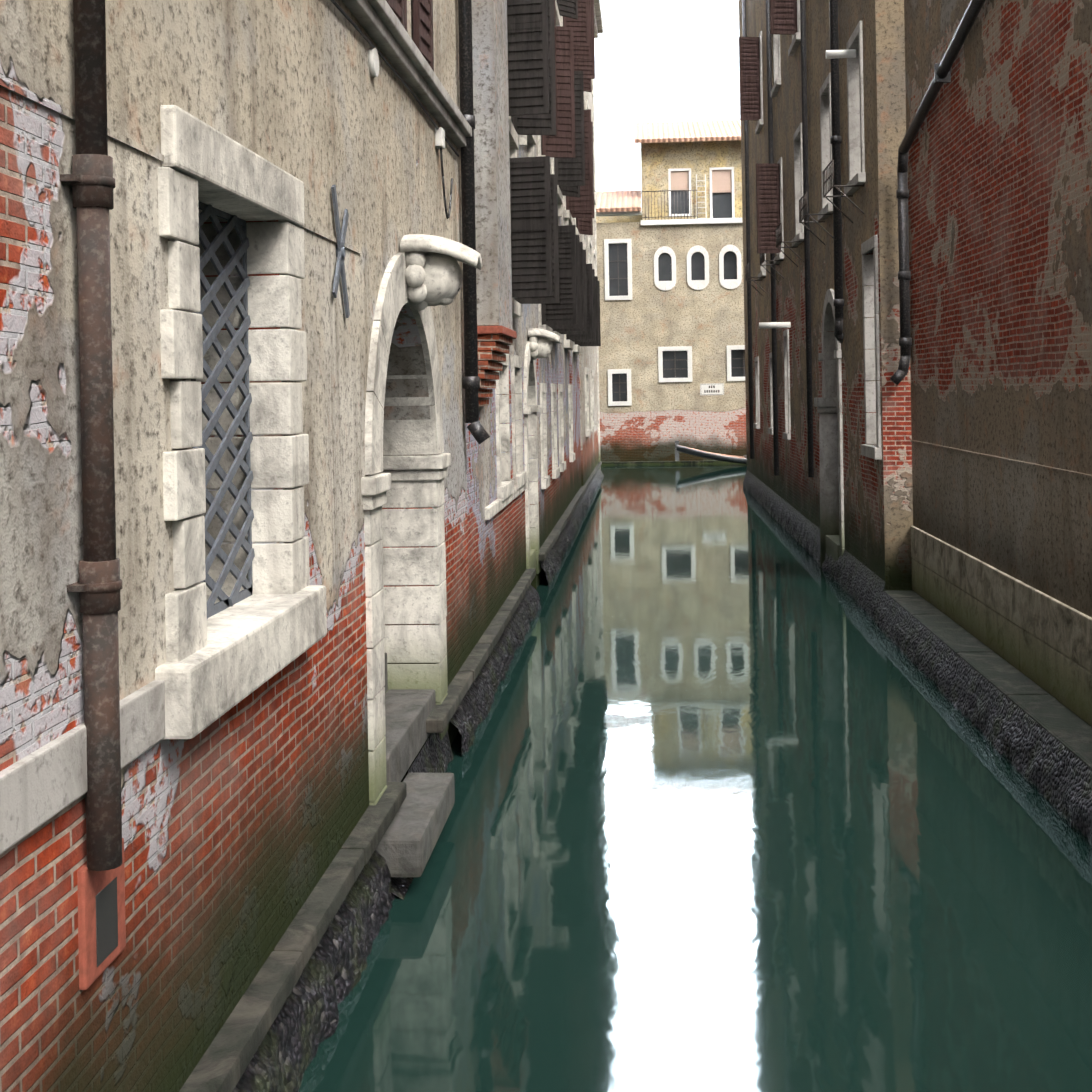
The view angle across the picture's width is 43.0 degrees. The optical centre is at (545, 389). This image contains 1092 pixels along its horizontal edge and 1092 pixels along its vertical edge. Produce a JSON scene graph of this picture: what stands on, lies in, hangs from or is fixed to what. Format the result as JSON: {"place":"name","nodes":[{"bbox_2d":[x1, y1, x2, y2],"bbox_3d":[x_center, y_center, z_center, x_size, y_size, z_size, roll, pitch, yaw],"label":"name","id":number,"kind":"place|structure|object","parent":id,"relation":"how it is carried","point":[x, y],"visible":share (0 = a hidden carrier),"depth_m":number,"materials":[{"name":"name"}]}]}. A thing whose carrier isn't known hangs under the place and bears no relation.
{"place":"outdoors","nodes":[
{"label":"outdoors","id":0,"kind":"place"},
{"bbox_2d":[596,215,641,222],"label":"back wall","id":1,"kind":"structure","parent":0,"point":[615,219],"depth_m":51.87,"materials":[{"name":"beige paint"}]},
{"bbox_2d":[594,0,739,207],"label":"sky","id":2,"kind":"structure","parent":0,"point":[656,60],"materials":[{"name":"white"}]},
{"bbox_2d":[298,464,1091,1091],"bbox_3d":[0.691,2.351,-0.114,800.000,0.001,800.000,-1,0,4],"label":"canal water","id":3,"kind":"structure","parent":0,"point":[748,798],"depth_m":6.79,"materials":[{"name":"teal liquid"}]},
{"bbox_2d":[233,469,603,1091],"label":"mussels","id":4,"kind":"object","parent":3,"relation":"in","point":[304,1024],"visible":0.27,"depth_m":5.74},
{"bbox_2d":[179,461,601,1091],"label":"ledge","id":5,"kind":"object","parent":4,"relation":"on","point":[231,1051],"visible":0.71,"depth_m":5.24,"materials":[{"name":"stone"}]},
{"bbox_2d":[601,460,740,464],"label":"foot","id":6,"kind":"object","parent":3,"relation":"in","point":[664,462],"visible":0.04,"depth_m":42.67},
{"bbox_2d":[675,441,746,463],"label":"moored boat","id":7,"kind":"object","parent":3,"relation":"on","point":[715,456],"visible":0.31,"depth_m":41.29,"materials":[{"name":"grey wood"}]},
{"bbox_2d":[743,470,1091,845],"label":"mussels","id":8,"kind":"object","parent":3,"relation":"in","point":[1054,771],"visible":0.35,"depth_m":10.02},
{"bbox_2d":[884,590,1091,768],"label":"ledge","id":9,"kind":"object","parent":3,"relation":"in","point":[1067,728],"visible":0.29,"depth_m":9.53,"materials":[{"name":"stone"}]},
{"label":"canal bed","id":10,"kind":"structure","parent":0,"visible":0},
{"bbox_2d":[0,0,469,1091],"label":"wall","id":11,"kind":"structure","parent":10,"relation":"on","point":[242,818],"depth_m":3.90,"materials":[{"name":"beige paint"}]},
{"bbox_2d":[60,0,122,870],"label":"drain pipe","id":12,"kind":"object","parent":11,"relation":"attached to","point":[90,180],"visible":0.96,"depth_m":3.24,"materials":[{"name":"metal"}]},
{"bbox_2d":[77,838,125,989],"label":"drain block","id":13,"kind":"structure","parent":11,"relation":"attached to","point":[91,884],"depth_m":3.27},
{"bbox_2d":[95,877,117,966],"bbox_3d":[-1.072,1.287,3.356,0.020,0.170,0.130,-1,0,4],"label":"panel","id":14,"kind":"object","parent":13,"relation":"in","point":[106,923],"visible":0.64,"depth_m":3.35,"materials":[{"name":"grey metal"}]},
{"bbox_2d":[192,201,254,618],"bbox_3d":[-1.132,0.062,4.617,0.020,1.392,1.032,-1,0,4],"label":"grille window","id":15,"kind":"structure","parent":11,"relation":"attached to","point":[213,461],"depth_m":4.83,"materials":[{"name":"metal"}]},
{"bbox_2d":[0,0,474,853],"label":"stone bands","id":16,"kind":"object","parent":11,"relation":"attached to","point":[42,784],"visible":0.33,"depth_m":3.50,"materials":[{"name":"white stone"}]},
{"bbox_2d":[155,105,450,804],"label":"stone trim","id":17,"kind":"structure","parent":11,"relation":"attached to","point":[212,669],"depth_m":5.12,"materials":[{"name":"white stone"}]},
{"bbox_2d":[331,185,349,317],"bbox_3d":[-0.900,-0.602,6.073,0.035,0.564,0.311,-1,0,4],"label":"wall anchor","id":18,"kind":"object","parent":11,"relation":"attached to","point":[340,249],"visible":1,"depth_m":6.05,"materials":[{"name":"grey metal"}]},
{"bbox_2d":[331,0,458,218],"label":"cables","id":19,"kind":"object","parent":11,"relation":"attached to","point":[340,9],"visible":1,"depth_m":8.30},
{"bbox_2d":[368,48,444,148],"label":"wall fixtures","id":20,"kind":"object","parent":11,"relation":"attached to","point":[373,61],"depth_m":6.92,"materials":[{"name":"white paint"}]},
{"bbox_2d":[386,0,433,70],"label":"shutters","id":21,"kind":"object","parent":11,"relation":"attached to","point":[423,26],"visible":0.52,"depth_m":8.26,"materials":[{"name":"brown wood"}]},
{"bbox_2d":[375,653,454,876],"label":"door steps","id":22,"kind":"structure","parent":11,"relation":"attached to","point":[407,843],"depth_m":7.23,"materials":[{"name":"stone"}]},
{"bbox_2d":[399,234,481,310],"bbox_3d":[-0.584,-0.658,7.774,0.431,0.430,0.428,-1,0,4],"label":"carved keystone","id":23,"kind":"object","parent":11,"relation":"attached to","point":[433,274],"depth_m":7.66,"materials":[{"name":"stone"}]},
{"bbox_2d":[458,0,489,443],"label":"drain pipe","id":24,"kind":"object","parent":11,"relation":"attached to","point":[471,387],"visible":0.83,"depth_m":10.08,"materials":[{"name":"black metal"}]},
{"bbox_2d":[472,0,512,329],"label":"chimney breast","id":25,"kind":"object","parent":11,"relation":"attached to","point":[491,155],"visible":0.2,"depth_m":10.29,"materials":[{"name":"grey paint"}]},
{"bbox_2d":[466,25,580,652],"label":"wall","id":26,"kind":"structure","parent":10,"relation":"on","point":[496,556],"depth_m":13.70,"materials":[{"name":"grey concrete"}]},
{"bbox_2d":[477,334,512,406],"bbox_3d":[-0.460,-0.149,10.820,0.310,0.554,1.050,-1,0,4],"label":"chimney corbel","id":27,"kind":"object","parent":26,"relation":"attached to","point":[493,349],"visible":0.52,"depth_m":10.51,"materials":[{"name":"red brick"}]},
{"bbox_2d":[477,326,516,338],"bbox_3d":[-0.450,-0.445,10.819,0.340,0.060,1.110,-1,0,4],"label":"corbel cap","id":28,"kind":"object","parent":27,"relation":"on","point":[507,332],"visible":0.5,"depth_m":10.26,"materials":[{"name":"red brick"}]},
{"bbox_2d":[485,0,580,584],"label":"stone trim","id":29,"kind":"structure","parent":26,"relation":"attached to","point":[509,490],"depth_m":15.35,"materials":[{"name":"white stone"}]},
{"bbox_2d":[527,328,559,359],"bbox_3d":[-0.023,-0.523,15.875,0.365,0.367,0.366,-1,0,4],"label":"carved keystone","id":30,"kind":"object","parent":29,"relation":"attached to","point":[541,344],"depth_m":15.78,"materials":[{"name":"stone"}]},
{"bbox_2d":[507,0,600,345],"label":"window shutters","id":31,"kind":"object","parent":29,"relation":"attached to","point":[553,275],"visible":0.92,"depth_m":12.93,"materials":[{"name":"black wood"}]},
{"bbox_2d":[541,0,594,234],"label":"window shutters","id":32,"kind":"object","parent":29,"relation":"attached to","point":[574,45],"visible":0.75,"depth_m":23.39,"materials":[{"name":"brown wood"}]},
{"bbox_2d":[579,79,598,485],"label":"wall","id":33,"kind":"structure","parent":10,"relation":"on","point":[590,443],"depth_m":31.69,"materials":[{"name":"brown concrete"}]},
{"bbox_2d":[582,0,602,469],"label":"stone","id":34,"kind":"object","parent":33,"relation":"attached to","point":[598,25],"visible":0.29,"depth_m":35.15,"materials":[{"name":"white stone"}]},
{"bbox_2d":[596,222,746,461],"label":"facade","id":35,"kind":"structure","parent":10,"relation":"on","point":[656,420],"depth_m":42.79,"materials":[{"name":"beige paint"}]},
{"bbox_2d":[596,208,744,405],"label":"stone trim","id":36,"kind":"structure","parent":35,"relation":"attached to","point":[702,284],"depth_m":42.70,"materials":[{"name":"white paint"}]},
{"bbox_2d":[641,190,697,219],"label":"terrace railing","id":37,"kind":"object","parent":36,"relation":"on","point":[671,216],"visible":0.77,"depth_m":42.70,"materials":[{"name":"metal"}]},
{"bbox_2d":[609,244,744,400],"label":"sign and bars","id":38,"kind":"object","parent":36,"relation":"attached to","point":[675,359],"visible":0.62,"depth_m":42.84,"materials":[{"name":"metal"}]},
{"bbox_2d":[641,140,741,219],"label":"storey","id":39,"kind":"object","parent":35,"relation":"on","point":[698,158],"visible":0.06,"depth_m":43.94,"materials":[{"name":"yellow paint"}]},
{"bbox_2d":[596,120,740,211],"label":"roofs","id":40,"kind":"structure","parent":39,"relation":"on","point":[657,132],"depth_m":44.34,"materials":[{"name":"tile"}]},
{"bbox_2d":[671,170,731,192],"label":"roller blinds","id":41,"kind":"object","parent":39,"relation":"attached to","point":[721,181],"visible":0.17,"depth_m":43.88,"materials":[{"name":"fabric"}]},
{"bbox_2d":[668,167,734,218],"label":"trim","id":42,"kind":"structure","parent":39,"relation":"attached to","point":[710,174],"depth_m":43.83,"materials":[{"name":"white paint"}]},
{"bbox_2d":[739,0,912,601],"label":"wall","id":43,"kind":"structure","parent":10,"relation":"on","point":[878,509],"depth_m":16.06,"materials":[{"name":"brown concrete"}]},
{"bbox_2d":[742,0,843,476],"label":"pipes","id":44,"kind":"object","parent":43,"relation":"attached to","point":[838,301],"visible":0.98,"depth_m":19.29,"materials":[{"name":"black metal"}]},
{"bbox_2d":[745,159,864,294],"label":"clothesline brackets","id":45,"kind":"object","parent":43,"relation":"attached to","point":[804,209],"visible":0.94,"depth_m":17.44,"materials":[{"name":"metal"}]},
{"bbox_2d":[759,49,855,328],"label":"pvc stubs","id":46,"kind":"object","parent":43,"relation":"attached to","point":[847,53],"visible":1,"depth_m":15.02,"materials":[{"name":"white paint"}]},
{"bbox_2d":[753,0,881,566],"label":"stone trim","id":47,"kind":"structure","parent":43,"relation":"attached to","point":[828,404],"depth_m":17.77,"materials":[{"name":"white stone"}]},
{"bbox_2d":[739,0,797,253],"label":"shutters","id":48,"kind":"object","parent":47,"relation":"attached to","point":[783,17],"visible":0.96,"depth_m":23.18,"materials":[{"name":"brown wood"}]},
{"bbox_2d":[904,0,1091,617],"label":"wall","id":49,"kind":"structure","parent":10,"relation":"on","point":[1000,202],"depth_m":10.03,"materials":[{"name":"red brick"}]},
{"bbox_2d":[890,0,984,384],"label":"waste pipe","id":50,"kind":"object","parent":49,"relation":"attached to","point":[942,71],"visible":1,"depth_m":13.52,"materials":[{"name":"black metal"}]},
{"bbox_2d":[911,526,1091,725],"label":"wall base","id":51,"kind":"object","parent":49,"relation":"attached to","point":[1041,639],"visible":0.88,"depth_m":9.89,"materials":[{"name":"concrete"}]}
]}

